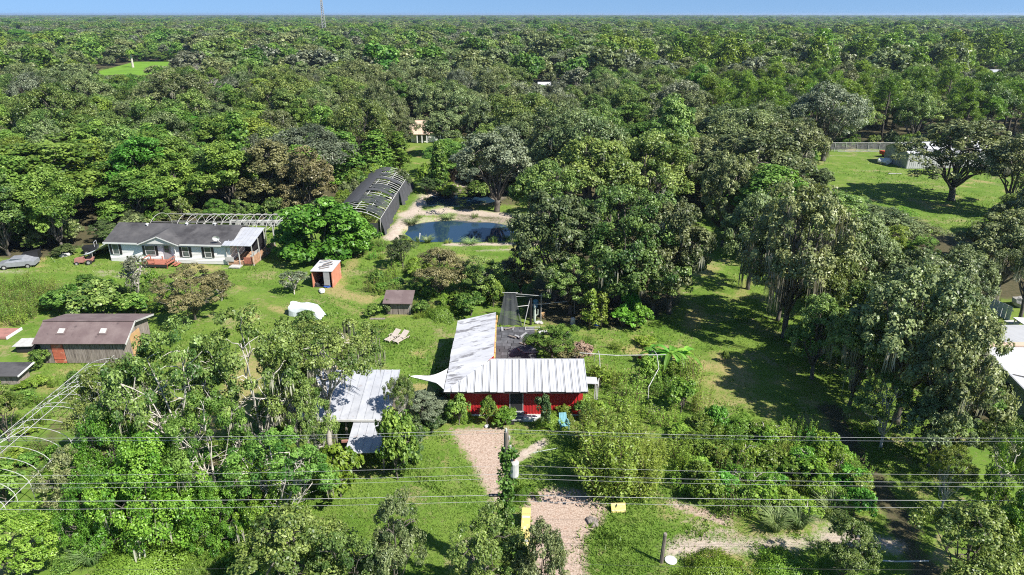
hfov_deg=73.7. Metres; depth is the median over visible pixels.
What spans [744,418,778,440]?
wild shrub
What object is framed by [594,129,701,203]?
live oak
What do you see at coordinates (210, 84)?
broadleaf tree
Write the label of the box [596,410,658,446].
feathery bush
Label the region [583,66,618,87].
live oak
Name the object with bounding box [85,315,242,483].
oak tree
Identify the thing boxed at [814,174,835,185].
edge shrub
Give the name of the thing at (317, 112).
broadleaf tree
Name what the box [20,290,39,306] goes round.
wild weed
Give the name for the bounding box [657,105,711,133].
live oak
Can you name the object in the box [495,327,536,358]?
patio
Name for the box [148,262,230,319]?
young oak
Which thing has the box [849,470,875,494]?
wild shrub
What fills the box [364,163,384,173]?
edge shrub
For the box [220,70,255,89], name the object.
live oak
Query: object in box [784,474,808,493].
wild shrub
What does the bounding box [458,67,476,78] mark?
live oak
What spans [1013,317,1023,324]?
canopy
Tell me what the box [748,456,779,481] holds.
wild shrub
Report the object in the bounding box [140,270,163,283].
wild weed
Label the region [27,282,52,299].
wild weed
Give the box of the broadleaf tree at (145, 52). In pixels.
[140,48,151,60]
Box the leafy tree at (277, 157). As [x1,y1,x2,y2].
[233,138,308,202]
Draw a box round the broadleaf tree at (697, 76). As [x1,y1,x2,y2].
[682,63,713,107]
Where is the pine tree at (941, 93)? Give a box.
[932,79,952,95]
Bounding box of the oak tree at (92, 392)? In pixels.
[60,356,150,464]
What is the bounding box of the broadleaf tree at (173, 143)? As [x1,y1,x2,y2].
[126,127,194,205]
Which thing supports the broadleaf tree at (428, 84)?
on the ground at (482, 450)
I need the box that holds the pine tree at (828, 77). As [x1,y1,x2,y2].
[819,72,836,108]
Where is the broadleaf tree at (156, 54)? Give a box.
[151,51,164,61]
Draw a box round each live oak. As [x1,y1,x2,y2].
[0,68,14,76]
[0,72,21,88]
[0,99,32,115]
[1,79,99,141]
[3,62,38,75]
[3,73,72,98]
[8,71,37,82]
[11,108,65,139]
[25,118,61,144]
[34,66,76,90]
[59,73,117,97]
[74,109,136,135]
[75,69,97,77]
[88,75,107,82]
[88,93,114,101]
[106,86,160,102]
[108,100,160,125]
[109,99,129,109]
[111,80,126,85]
[112,95,181,128]
[125,68,217,109]
[131,110,199,147]
[137,78,156,91]
[161,68,201,84]
[168,64,209,82]
[175,87,212,116]
[198,88,233,106]
[198,103,235,118]
[210,64,230,85]
[216,76,239,90]
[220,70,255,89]
[229,60,269,81]
[231,81,280,115]
[238,81,251,94]
[240,133,275,199]
[249,73,311,110]
[253,66,296,81]
[257,122,359,183]
[258,106,298,131]
[274,72,321,94]
[294,71,315,82]
[298,87,325,108]
[299,98,331,119]
[307,74,320,83]
[307,83,339,101]
[308,69,325,77]
[308,105,364,129]
[322,58,388,82]
[327,93,396,154]
[328,76,366,99]
[331,88,404,119]
[341,84,388,102]
[347,71,377,87]
[361,80,409,121]
[361,96,396,128]
[374,69,405,86]
[379,66,410,80]
[387,112,420,140]
[389,58,413,74]
[400,65,442,114]
[400,76,425,119]
[411,79,470,119]
[420,108,466,139]
[421,48,460,71]
[445,67,477,90]
[445,89,480,134]
[445,89,488,131]
[447,79,471,126]
[453,59,483,75]
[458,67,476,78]
[463,98,499,135]
[464,123,513,144]
[467,92,519,127]
[469,74,505,87]
[473,79,504,95]
[474,65,518,91]
[479,83,537,117]
[482,162,538,181]
[489,61,521,81]
[490,90,558,138]
[497,112,551,158]
[502,139,552,160]
[507,158,581,217]
[507,189,608,301]
[510,66,532,85]
[511,81,545,96]
[525,98,589,189]
[528,106,634,199]
[539,253,600,315]
[541,80,570,95]
[543,92,580,126]
[546,87,577,103]
[547,45,594,69]
[547,182,697,301]
[549,131,636,203]
[564,85,587,109]
[575,83,605,100]
[578,93,612,123]
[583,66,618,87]
[587,103,622,128]
[593,72,619,88]
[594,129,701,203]
[595,78,632,95]
[596,86,618,107]
[607,82,659,127]
[615,250,693,314]
[616,71,642,83]
[622,121,634,130]
[627,63,659,79]
[632,196,717,314]
[637,65,678,85]
[638,73,683,92]
[640,79,710,114]
[645,90,728,128]
[652,75,691,91]
[653,65,677,77]
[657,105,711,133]
[678,133,736,193]
[680,130,704,185]
[688,63,715,79]
[688,127,818,192]
[696,103,771,135]
[700,108,788,150]
[700,149,758,246]
[717,64,758,84]
[719,188,780,289]
[729,143,767,177]
[734,176,866,338]
[742,99,804,128]
[750,222,819,321]
[762,116,832,180]
[771,61,796,86]
[776,103,801,121]
[784,292,850,379]
[785,86,799,95]
[786,79,873,160]
[795,69,815,80]
[798,254,865,308]
[799,149,814,160]
[817,278,925,377]
[824,310,899,410]
[825,97,885,146]
[827,62,859,82]
[831,213,904,281]
[836,204,930,248]
[837,203,924,239]
[840,193,871,207]
[842,371,918,448]
[844,256,998,424]
[863,73,892,118]
[867,57,895,72]
[871,70,900,111]
[873,78,931,126]
[877,246,997,315]
[881,90,958,133]
[890,92,937,139]
[890,389,993,467]
[898,63,936,78]
[900,308,1022,445]
[903,220,954,245]
[905,282,1002,367]
[935,96,954,121]
[939,243,1001,301]
[950,80,1023,123]
[953,207,1023,300]
[959,68,976,78]
[975,418,1023,498]
[979,131,1023,212]
[988,185,1023,235]
[988,189,1023,213]
[990,248,1023,321]
[998,61,1023,76]
[999,71,1023,82]
[1019,115,1023,129]
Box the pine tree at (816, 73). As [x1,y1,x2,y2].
[808,65,829,113]
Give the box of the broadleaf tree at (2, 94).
[0,89,5,97]
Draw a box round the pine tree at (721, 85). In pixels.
[702,75,727,108]
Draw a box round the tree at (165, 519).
[81,427,219,563]
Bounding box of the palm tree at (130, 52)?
[125,49,134,67]
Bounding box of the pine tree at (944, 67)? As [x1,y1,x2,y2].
[932,65,960,86]
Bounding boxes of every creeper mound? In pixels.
[47,464,129,558]
[61,405,157,515]
[179,476,253,557]
[228,460,311,539]
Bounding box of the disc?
[665,555,676,564]
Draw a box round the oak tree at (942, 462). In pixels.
[918,444,980,508]
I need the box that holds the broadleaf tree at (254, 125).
[221,117,285,148]
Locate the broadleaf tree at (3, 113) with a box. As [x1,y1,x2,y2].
[0,104,27,134]
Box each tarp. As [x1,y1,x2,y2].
[288,301,325,319]
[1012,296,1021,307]
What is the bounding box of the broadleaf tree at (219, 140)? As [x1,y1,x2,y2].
[211,132,254,144]
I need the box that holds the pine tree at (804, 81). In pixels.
[779,76,819,106]
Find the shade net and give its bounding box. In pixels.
[497,292,521,325]
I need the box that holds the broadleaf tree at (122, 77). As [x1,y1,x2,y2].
[111,74,130,85]
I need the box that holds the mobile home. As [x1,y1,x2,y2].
[102,222,275,267]
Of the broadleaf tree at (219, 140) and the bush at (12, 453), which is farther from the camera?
the broadleaf tree at (219, 140)
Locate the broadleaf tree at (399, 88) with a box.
[384,77,409,102]
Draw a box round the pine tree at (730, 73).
[718,69,738,107]
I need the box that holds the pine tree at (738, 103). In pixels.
[728,97,747,111]
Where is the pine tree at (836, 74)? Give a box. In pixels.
[829,69,843,102]
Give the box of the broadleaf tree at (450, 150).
[428,143,476,183]
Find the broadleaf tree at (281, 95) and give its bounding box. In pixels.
[266,88,309,112]
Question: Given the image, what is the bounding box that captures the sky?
[0,0,1023,14]
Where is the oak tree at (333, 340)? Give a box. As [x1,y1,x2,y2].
[259,318,385,445]
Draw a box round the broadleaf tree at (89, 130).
[67,119,119,160]
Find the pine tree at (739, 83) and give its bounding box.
[731,71,755,88]
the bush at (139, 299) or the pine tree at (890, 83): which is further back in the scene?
the pine tree at (890, 83)
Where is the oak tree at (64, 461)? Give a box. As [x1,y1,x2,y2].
[29,444,105,517]
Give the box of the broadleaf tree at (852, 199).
[803,190,870,250]
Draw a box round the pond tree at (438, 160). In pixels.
[426,140,451,192]
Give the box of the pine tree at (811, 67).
[802,61,822,86]
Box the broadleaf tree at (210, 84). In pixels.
[194,76,213,88]
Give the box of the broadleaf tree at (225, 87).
[212,82,237,97]
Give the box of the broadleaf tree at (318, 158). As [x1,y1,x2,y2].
[284,144,340,203]
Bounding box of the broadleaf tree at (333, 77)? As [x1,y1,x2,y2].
[319,74,338,98]
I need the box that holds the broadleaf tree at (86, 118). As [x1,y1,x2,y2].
[62,114,106,139]
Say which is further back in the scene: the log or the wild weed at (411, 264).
the wild weed at (411, 264)
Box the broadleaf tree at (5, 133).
[0,129,24,143]
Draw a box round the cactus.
[533,306,537,321]
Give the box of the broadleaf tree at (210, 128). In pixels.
[186,111,228,147]
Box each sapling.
[580,288,600,329]
[593,291,609,328]
[721,350,730,361]
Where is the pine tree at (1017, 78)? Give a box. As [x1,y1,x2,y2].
[1004,75,1022,119]
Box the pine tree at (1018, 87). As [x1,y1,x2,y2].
[1001,80,1023,130]
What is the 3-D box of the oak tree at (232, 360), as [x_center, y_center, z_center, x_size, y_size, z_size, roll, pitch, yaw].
[-16.670,7.304,45.408,8.547,13.304,6.970,-19,29,-39]
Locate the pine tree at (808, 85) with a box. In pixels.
[801,82,822,115]
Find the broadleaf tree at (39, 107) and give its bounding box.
[25,92,50,113]
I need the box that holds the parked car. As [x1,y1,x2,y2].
[0,255,39,269]
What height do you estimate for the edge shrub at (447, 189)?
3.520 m
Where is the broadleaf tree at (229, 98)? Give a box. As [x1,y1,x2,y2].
[213,88,253,110]
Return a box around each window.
[111,244,119,253]
[144,245,155,254]
[181,247,189,256]
[203,247,211,257]
[418,135,428,140]
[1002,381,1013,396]
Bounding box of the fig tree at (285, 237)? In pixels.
[266,223,309,260]
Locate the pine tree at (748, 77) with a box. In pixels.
[730,71,758,101]
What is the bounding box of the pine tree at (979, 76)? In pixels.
[972,71,988,92]
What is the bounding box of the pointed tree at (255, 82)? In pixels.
[245,78,269,110]
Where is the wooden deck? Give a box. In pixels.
[141,254,180,268]
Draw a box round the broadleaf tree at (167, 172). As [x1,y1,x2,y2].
[135,149,207,211]
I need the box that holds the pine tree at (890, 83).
[871,73,913,141]
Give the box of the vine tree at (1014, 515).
[992,490,1023,573]
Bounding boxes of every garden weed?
[582,333,594,348]
[583,394,589,403]
[586,359,606,376]
[588,365,612,389]
[588,400,612,419]
[603,361,630,386]
[605,391,634,412]
[607,340,626,351]
[617,366,646,404]
[625,396,653,423]
[634,335,657,346]
[634,355,662,383]
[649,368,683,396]
[650,400,682,427]
[661,361,683,376]
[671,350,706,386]
[678,359,701,372]
[684,382,713,415]
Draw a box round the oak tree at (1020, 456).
[1003,428,1023,488]
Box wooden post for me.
[659,532,666,563]
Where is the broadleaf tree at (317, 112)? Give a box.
[307,102,345,135]
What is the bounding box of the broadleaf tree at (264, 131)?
[247,126,290,175]
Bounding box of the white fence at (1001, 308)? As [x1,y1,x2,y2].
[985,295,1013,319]
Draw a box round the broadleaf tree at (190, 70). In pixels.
[182,66,198,76]
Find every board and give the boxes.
[521,507,530,545]
[611,503,625,512]
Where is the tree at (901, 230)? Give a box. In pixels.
[872,225,917,258]
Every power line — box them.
[0,466,957,475]
[0,474,852,483]
[0,501,922,509]
[115,478,1023,487]
[130,433,846,440]
[142,430,873,437]
[142,562,874,569]
[157,495,1016,500]
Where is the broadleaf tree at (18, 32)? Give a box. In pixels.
[7,28,32,37]
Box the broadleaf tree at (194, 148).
[174,142,205,174]
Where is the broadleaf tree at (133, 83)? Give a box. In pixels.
[125,75,148,99]
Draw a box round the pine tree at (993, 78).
[964,72,1012,102]
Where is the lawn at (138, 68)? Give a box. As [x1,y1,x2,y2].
[98,62,169,75]
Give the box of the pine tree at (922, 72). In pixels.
[908,65,935,92]
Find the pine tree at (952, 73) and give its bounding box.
[934,64,962,94]
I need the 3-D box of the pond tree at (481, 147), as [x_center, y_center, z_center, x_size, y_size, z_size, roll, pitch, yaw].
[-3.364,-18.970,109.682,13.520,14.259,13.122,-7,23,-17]
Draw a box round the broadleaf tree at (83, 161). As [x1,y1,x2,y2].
[72,136,110,181]
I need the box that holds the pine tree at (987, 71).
[972,70,994,75]
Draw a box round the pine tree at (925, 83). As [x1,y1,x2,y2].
[907,75,941,103]
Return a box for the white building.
[966,325,1023,414]
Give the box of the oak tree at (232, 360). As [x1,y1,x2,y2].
[187,302,321,462]
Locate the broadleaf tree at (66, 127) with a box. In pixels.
[34,107,84,140]
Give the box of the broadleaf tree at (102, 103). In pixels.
[89,96,121,117]
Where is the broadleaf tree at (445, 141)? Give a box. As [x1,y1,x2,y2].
[422,138,472,167]
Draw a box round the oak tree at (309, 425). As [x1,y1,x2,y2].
[286,376,339,452]
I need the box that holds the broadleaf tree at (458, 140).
[451,137,468,148]
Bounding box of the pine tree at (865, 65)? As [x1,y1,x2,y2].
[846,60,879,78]
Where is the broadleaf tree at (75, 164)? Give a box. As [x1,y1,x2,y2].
[64,137,113,201]
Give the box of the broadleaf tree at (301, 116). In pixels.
[280,97,312,135]
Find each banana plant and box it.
[635,344,661,358]
[644,347,673,367]
[652,344,694,371]
[668,346,703,370]
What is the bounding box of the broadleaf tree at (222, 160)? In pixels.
[188,141,264,213]
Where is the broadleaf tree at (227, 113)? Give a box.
[219,109,240,131]
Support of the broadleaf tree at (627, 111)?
on the ground at (482, 450)
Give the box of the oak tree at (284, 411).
[249,346,321,464]
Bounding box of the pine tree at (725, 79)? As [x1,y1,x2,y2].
[720,77,732,95]
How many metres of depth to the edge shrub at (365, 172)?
126.69 m
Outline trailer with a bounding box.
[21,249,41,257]
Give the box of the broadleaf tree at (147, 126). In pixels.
[121,122,177,170]
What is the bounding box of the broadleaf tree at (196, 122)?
[184,112,223,142]
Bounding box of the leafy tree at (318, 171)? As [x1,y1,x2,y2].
[276,145,337,207]
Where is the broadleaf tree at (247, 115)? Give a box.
[240,111,257,121]
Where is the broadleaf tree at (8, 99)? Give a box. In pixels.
[0,96,15,106]
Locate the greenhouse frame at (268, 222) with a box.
[150,213,287,244]
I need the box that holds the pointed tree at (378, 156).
[358,129,394,172]
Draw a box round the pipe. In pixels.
[883,560,928,561]
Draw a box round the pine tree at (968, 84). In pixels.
[944,76,985,110]
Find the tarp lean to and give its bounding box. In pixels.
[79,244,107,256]
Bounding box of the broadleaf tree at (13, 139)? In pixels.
[0,135,25,147]
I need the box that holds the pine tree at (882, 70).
[872,67,891,75]
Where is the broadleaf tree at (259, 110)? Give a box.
[231,101,270,127]
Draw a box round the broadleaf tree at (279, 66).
[274,64,287,69]
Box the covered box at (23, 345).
[12,338,39,352]
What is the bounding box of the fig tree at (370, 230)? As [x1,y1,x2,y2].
[339,220,383,254]
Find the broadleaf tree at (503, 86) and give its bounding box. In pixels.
[497,83,509,91]
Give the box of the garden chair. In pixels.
[558,412,569,429]
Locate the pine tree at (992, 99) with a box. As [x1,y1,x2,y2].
[974,94,1012,124]
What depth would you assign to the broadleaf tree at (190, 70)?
227.50 m
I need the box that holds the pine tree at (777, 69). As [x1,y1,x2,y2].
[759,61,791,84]
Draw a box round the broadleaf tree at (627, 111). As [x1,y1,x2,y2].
[605,102,648,126]
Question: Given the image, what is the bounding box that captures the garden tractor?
[74,253,94,264]
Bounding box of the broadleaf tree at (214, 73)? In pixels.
[205,67,221,84]
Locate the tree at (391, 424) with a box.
[374,405,421,479]
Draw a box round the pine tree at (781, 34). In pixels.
[777,32,794,39]
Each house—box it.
[343,167,414,234]
[409,119,448,142]
[444,312,597,424]
[537,82,550,85]
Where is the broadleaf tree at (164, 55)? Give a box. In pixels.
[159,51,171,60]
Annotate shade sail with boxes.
[409,368,447,388]
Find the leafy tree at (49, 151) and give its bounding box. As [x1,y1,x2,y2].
[0,131,109,208]
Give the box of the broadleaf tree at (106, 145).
[92,138,140,199]
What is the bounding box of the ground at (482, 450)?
[0,54,1023,574]
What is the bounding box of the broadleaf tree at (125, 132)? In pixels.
[97,123,141,143]
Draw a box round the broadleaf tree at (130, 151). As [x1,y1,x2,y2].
[100,133,182,212]
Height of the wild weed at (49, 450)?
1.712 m
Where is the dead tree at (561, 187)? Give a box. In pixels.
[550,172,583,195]
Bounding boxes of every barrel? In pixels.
[533,299,537,307]
[570,317,574,324]
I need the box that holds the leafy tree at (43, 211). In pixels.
[19,163,84,244]
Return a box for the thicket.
[0,497,58,574]
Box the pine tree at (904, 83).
[884,79,909,130]
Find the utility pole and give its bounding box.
[489,428,518,571]
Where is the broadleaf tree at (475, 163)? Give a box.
[469,148,502,181]
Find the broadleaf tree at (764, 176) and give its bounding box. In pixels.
[713,163,808,231]
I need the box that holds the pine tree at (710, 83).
[696,75,725,107]
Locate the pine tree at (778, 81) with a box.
[750,77,793,105]
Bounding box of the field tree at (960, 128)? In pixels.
[891,118,1023,200]
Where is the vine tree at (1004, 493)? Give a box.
[971,429,1023,557]
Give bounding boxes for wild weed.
[0,278,11,290]
[0,300,19,321]
[0,456,14,471]
[2,286,19,301]
[2,299,20,316]
[3,275,23,288]
[3,289,20,303]
[4,308,27,325]
[6,294,26,312]
[7,407,28,420]
[10,380,31,389]
[11,279,24,294]
[12,288,28,300]
[14,270,36,286]
[14,451,41,465]
[15,390,37,400]
[15,424,41,434]
[17,275,40,292]
[19,302,37,318]
[19,434,54,462]
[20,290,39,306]
[20,296,41,311]
[20,406,41,420]
[21,288,33,300]
[23,439,42,448]
[26,276,43,287]
[26,284,42,298]
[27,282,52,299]
[28,392,50,407]
[28,407,52,425]
[28,456,49,474]
[29,374,52,386]
[30,278,46,291]
[35,298,52,310]
[35,462,68,484]
[40,275,61,287]
[41,442,64,460]
[42,377,59,387]
[46,283,63,291]
[49,388,62,396]
[54,303,78,313]
[62,380,77,393]
[63,381,84,399]
[66,371,82,384]
[74,273,97,282]
[88,307,96,313]
[115,282,131,294]
[139,284,152,295]
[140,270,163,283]
[141,282,151,291]
[148,299,165,311]
[155,291,173,298]
[193,462,217,478]
[196,446,217,463]
[208,469,221,480]
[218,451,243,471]
[238,457,259,473]
[240,423,260,438]
[262,418,278,429]
[359,213,374,220]
[362,210,377,215]
[362,277,379,292]
[364,250,379,259]
[365,267,376,278]
[368,269,383,280]
[370,284,386,294]
[372,282,389,289]
[374,238,388,247]
[374,244,385,251]
[376,192,390,197]
[381,272,391,280]
[382,260,400,272]
[384,263,400,277]
[387,281,403,289]
[388,277,405,286]
[391,257,399,264]
[391,455,407,472]
[400,412,421,423]
[401,443,423,461]
[405,261,419,270]
[407,257,421,263]
[407,264,421,273]
[408,277,427,287]
[411,282,423,291]
[416,422,430,434]
[422,286,436,298]
[422,414,444,430]
[423,259,435,269]
[425,278,440,287]
[427,405,446,423]
[437,293,453,304]
[445,284,459,294]
[449,291,462,299]
[450,283,467,299]
[458,281,470,290]
[463,286,483,295]
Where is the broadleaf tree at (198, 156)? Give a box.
[177,145,235,203]
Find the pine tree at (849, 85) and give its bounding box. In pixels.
[831,78,867,138]
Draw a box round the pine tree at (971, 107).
[951,101,986,122]
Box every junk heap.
[59,252,71,257]
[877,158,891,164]
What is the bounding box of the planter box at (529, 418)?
[523,415,540,421]
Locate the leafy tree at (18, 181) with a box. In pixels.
[0,154,47,214]
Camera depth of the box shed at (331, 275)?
81.17 m
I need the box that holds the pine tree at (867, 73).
[858,70,875,78]
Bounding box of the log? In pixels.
[370,318,384,319]
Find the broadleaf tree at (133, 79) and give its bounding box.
[125,75,136,82]
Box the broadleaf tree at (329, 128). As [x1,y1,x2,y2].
[304,126,361,161]
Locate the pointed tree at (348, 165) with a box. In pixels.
[330,131,366,183]
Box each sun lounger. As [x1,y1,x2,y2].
[384,328,400,341]
[392,329,409,343]
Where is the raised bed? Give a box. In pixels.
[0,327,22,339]
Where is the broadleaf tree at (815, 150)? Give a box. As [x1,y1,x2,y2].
[790,127,823,163]
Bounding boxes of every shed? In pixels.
[0,362,34,384]
[32,314,153,362]
[298,369,400,472]
[310,260,341,287]
[382,290,414,313]
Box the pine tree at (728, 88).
[710,79,736,106]
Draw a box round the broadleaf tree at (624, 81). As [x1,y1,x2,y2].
[620,79,639,89]
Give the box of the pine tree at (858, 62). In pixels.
[852,59,869,81]
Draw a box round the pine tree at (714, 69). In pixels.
[710,66,719,75]
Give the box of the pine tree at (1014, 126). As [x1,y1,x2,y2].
[1006,104,1022,135]
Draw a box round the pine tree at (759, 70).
[755,68,766,79]
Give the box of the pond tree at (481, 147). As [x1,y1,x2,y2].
[448,124,535,211]
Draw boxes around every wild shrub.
[667,429,697,454]
[668,421,701,442]
[668,437,693,460]
[670,467,698,495]
[674,442,696,470]
[676,430,704,448]
[683,454,719,473]
[683,460,713,483]
[685,412,714,432]
[688,471,724,501]
[690,437,713,457]
[694,422,735,455]
[704,404,729,430]
[704,444,732,466]
[706,419,733,446]
[714,442,752,473]
[715,478,751,518]
[716,469,740,496]
[721,416,753,439]
[723,419,747,443]
[725,463,757,481]
[728,442,742,461]
[734,412,756,426]
[734,481,758,502]
[735,440,760,466]
[735,481,762,518]
[737,438,769,465]
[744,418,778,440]
[744,467,767,483]
[746,479,782,508]
[748,424,779,444]
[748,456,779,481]
[755,442,787,471]
[756,438,780,462]
[757,463,789,484]
[762,471,780,486]
[764,484,806,511]
[769,420,794,441]
[778,438,799,456]
[779,455,814,482]
[782,412,807,438]
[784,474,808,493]
[788,445,814,459]
[790,433,829,461]
[790,496,824,517]
[795,455,835,490]
[796,425,827,450]
[800,414,828,440]
[806,477,831,504]
[810,429,842,454]
[816,459,842,478]
[821,479,841,491]
[826,445,855,464]
[826,446,850,473]
[827,483,860,498]
[827,486,856,517]
[831,474,845,485]
[843,452,875,476]
[845,455,875,479]
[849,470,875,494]
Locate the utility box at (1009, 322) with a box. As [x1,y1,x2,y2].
[1004,320,1019,324]
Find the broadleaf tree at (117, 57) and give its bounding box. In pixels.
[106,53,121,62]
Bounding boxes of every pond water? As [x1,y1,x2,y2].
[405,220,513,242]
[426,193,494,205]
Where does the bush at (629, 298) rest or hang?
on the ground at (482, 450)
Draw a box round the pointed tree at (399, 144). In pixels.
[390,131,412,168]
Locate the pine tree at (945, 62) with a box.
[938,59,958,76]
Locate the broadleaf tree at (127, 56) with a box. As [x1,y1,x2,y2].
[118,53,130,61]
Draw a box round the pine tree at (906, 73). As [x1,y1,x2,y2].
[899,66,918,81]
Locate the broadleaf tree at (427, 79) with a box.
[419,76,434,115]
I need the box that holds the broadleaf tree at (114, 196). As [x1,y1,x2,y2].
[91,169,172,221]
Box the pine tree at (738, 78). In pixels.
[735,69,752,81]
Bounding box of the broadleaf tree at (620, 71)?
[613,67,628,80]
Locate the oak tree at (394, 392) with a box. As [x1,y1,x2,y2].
[381,375,415,416]
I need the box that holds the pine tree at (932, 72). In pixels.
[926,69,939,87]
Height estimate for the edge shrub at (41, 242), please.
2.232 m
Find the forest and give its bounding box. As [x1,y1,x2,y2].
[0,14,1023,87]
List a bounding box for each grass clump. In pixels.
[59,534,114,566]
[751,498,799,532]
[777,500,824,529]
[811,487,852,517]
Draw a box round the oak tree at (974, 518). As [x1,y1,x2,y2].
[907,495,1023,574]
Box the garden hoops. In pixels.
[580,351,665,412]
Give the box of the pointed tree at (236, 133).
[224,112,252,150]
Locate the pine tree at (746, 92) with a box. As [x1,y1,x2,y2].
[730,84,758,107]
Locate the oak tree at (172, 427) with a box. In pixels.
[158,389,255,509]
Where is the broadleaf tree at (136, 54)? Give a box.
[131,49,144,61]
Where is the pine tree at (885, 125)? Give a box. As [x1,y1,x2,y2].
[873,92,899,128]
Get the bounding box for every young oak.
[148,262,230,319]
[226,503,358,574]
[304,529,378,574]
[360,484,427,574]
[411,246,470,294]
[446,499,536,574]
[459,254,509,292]
[492,248,544,293]
[510,515,570,574]
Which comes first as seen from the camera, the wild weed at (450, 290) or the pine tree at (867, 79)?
the wild weed at (450, 290)
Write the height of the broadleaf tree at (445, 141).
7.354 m
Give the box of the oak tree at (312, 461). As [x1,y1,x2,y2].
[213,425,340,507]
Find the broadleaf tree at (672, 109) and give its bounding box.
[650,93,699,188]
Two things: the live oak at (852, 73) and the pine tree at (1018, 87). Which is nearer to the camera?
the pine tree at (1018, 87)
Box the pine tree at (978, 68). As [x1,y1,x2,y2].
[970,65,992,75]
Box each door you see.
[50,344,66,362]
[129,328,139,355]
[162,245,171,258]
[388,304,397,313]
[398,304,408,313]
[509,394,522,410]
[890,150,900,165]
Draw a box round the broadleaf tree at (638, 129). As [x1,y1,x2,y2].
[623,116,667,171]
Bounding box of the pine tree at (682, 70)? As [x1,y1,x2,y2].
[674,66,688,78]
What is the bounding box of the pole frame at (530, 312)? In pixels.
[516,294,574,326]
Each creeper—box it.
[44,518,126,574]
[85,523,192,574]
[171,517,253,563]
[193,525,317,574]
[330,549,394,574]
[419,305,459,324]
[448,409,474,423]
[494,442,519,572]
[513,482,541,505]
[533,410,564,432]
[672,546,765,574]
[750,540,823,574]
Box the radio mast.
[320,0,325,27]
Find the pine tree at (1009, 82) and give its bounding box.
[1002,79,1022,128]
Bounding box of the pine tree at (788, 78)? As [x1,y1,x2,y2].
[779,74,796,87]
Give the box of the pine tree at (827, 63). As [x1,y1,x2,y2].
[820,60,831,70]
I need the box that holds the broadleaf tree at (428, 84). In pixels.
[419,80,447,112]
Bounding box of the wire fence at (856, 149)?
[834,143,879,151]
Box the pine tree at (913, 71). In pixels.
[907,69,921,80]
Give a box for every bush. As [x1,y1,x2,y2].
[0,381,29,441]
[0,460,25,505]
[1,446,32,465]
[27,349,50,366]
[38,284,80,307]
[48,243,78,255]
[65,278,130,313]
[112,292,151,313]
[116,254,150,293]
[203,270,234,300]
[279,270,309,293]
[295,310,315,321]
[308,443,364,499]
[363,303,382,316]
[379,299,390,311]
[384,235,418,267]
[394,389,447,422]
[395,423,425,461]
[412,300,429,310]
[433,388,448,400]
[443,392,470,424]
[454,291,486,315]
[479,395,497,421]
[481,278,504,306]
[491,405,516,426]
[522,323,580,358]
[534,393,551,427]
[552,345,583,358]
[552,403,572,415]
[563,340,593,358]
[565,399,622,452]
[568,406,640,502]
[573,399,593,415]
[581,455,629,501]
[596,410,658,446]
[606,428,672,502]
[610,306,642,327]
[620,287,641,311]
[630,302,654,327]
[637,429,668,468]
[784,328,802,344]
[798,340,824,361]
[814,512,887,574]
[838,462,872,487]
[838,486,878,516]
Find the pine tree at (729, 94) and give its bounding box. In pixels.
[716,87,738,106]
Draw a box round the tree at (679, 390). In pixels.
[665,377,697,412]
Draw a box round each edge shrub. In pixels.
[10,227,30,245]
[19,235,46,248]
[22,226,48,249]
[30,224,51,245]
[44,219,78,242]
[55,213,84,242]
[63,225,84,242]
[86,219,115,236]
[97,225,114,236]
[117,214,150,223]
[119,209,142,219]
[142,210,156,222]
[152,202,170,222]
[156,209,181,222]
[172,195,192,222]
[188,208,207,223]
[200,204,214,220]
[202,198,229,223]
[216,203,236,219]
[228,199,251,216]
[232,209,255,219]
[237,202,267,219]
[261,196,284,215]
[265,208,286,219]
[334,199,350,204]
[335,189,349,196]
[337,181,351,193]
[339,194,355,203]
[345,172,355,182]
[347,168,358,179]
[347,172,367,183]
[347,178,359,191]
[356,165,369,174]
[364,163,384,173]
[368,163,383,171]
[373,168,391,187]
[392,168,402,180]
[395,170,412,183]
[414,162,430,181]
[416,177,436,193]
[436,183,456,195]
[440,182,461,196]
[457,188,475,196]
[466,180,480,193]
[468,183,489,195]
[479,180,493,194]
[502,175,515,186]
[602,206,617,221]
[619,204,636,218]
[657,184,668,194]
[672,193,682,202]
[678,187,701,201]
[716,227,734,242]
[810,169,829,184]
[811,152,818,160]
[813,167,834,178]
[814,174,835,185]
[832,138,848,148]
[835,133,848,147]
[846,136,856,148]
[851,134,860,148]
[860,140,875,146]
[867,134,881,147]
[884,129,893,144]
[884,131,903,144]
[897,206,920,216]
[900,134,911,141]
[967,379,1000,417]
[976,376,1006,415]
[1013,414,1023,426]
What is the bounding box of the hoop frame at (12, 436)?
[0,355,145,510]
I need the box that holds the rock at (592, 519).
[586,515,598,526]
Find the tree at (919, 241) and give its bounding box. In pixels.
[897,234,941,264]
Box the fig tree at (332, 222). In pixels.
[277,196,373,262]
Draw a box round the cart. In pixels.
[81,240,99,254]
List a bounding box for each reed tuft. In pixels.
[400,217,420,224]
[420,233,438,242]
[439,211,458,218]
[462,236,479,243]
[489,235,497,242]
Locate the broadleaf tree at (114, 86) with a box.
[101,81,117,89]
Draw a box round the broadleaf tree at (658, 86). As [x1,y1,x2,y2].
[643,82,666,121]
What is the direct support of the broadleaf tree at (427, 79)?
on the ground at (482, 450)
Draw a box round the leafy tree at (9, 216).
[0,174,30,255]
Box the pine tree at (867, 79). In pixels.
[852,74,879,133]
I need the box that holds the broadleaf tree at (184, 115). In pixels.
[152,103,197,144]
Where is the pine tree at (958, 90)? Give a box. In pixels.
[946,87,973,108]
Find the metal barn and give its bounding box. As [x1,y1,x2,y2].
[884,141,989,168]
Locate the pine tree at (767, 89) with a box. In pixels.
[747,81,790,112]
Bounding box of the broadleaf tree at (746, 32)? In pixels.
[741,31,754,37]

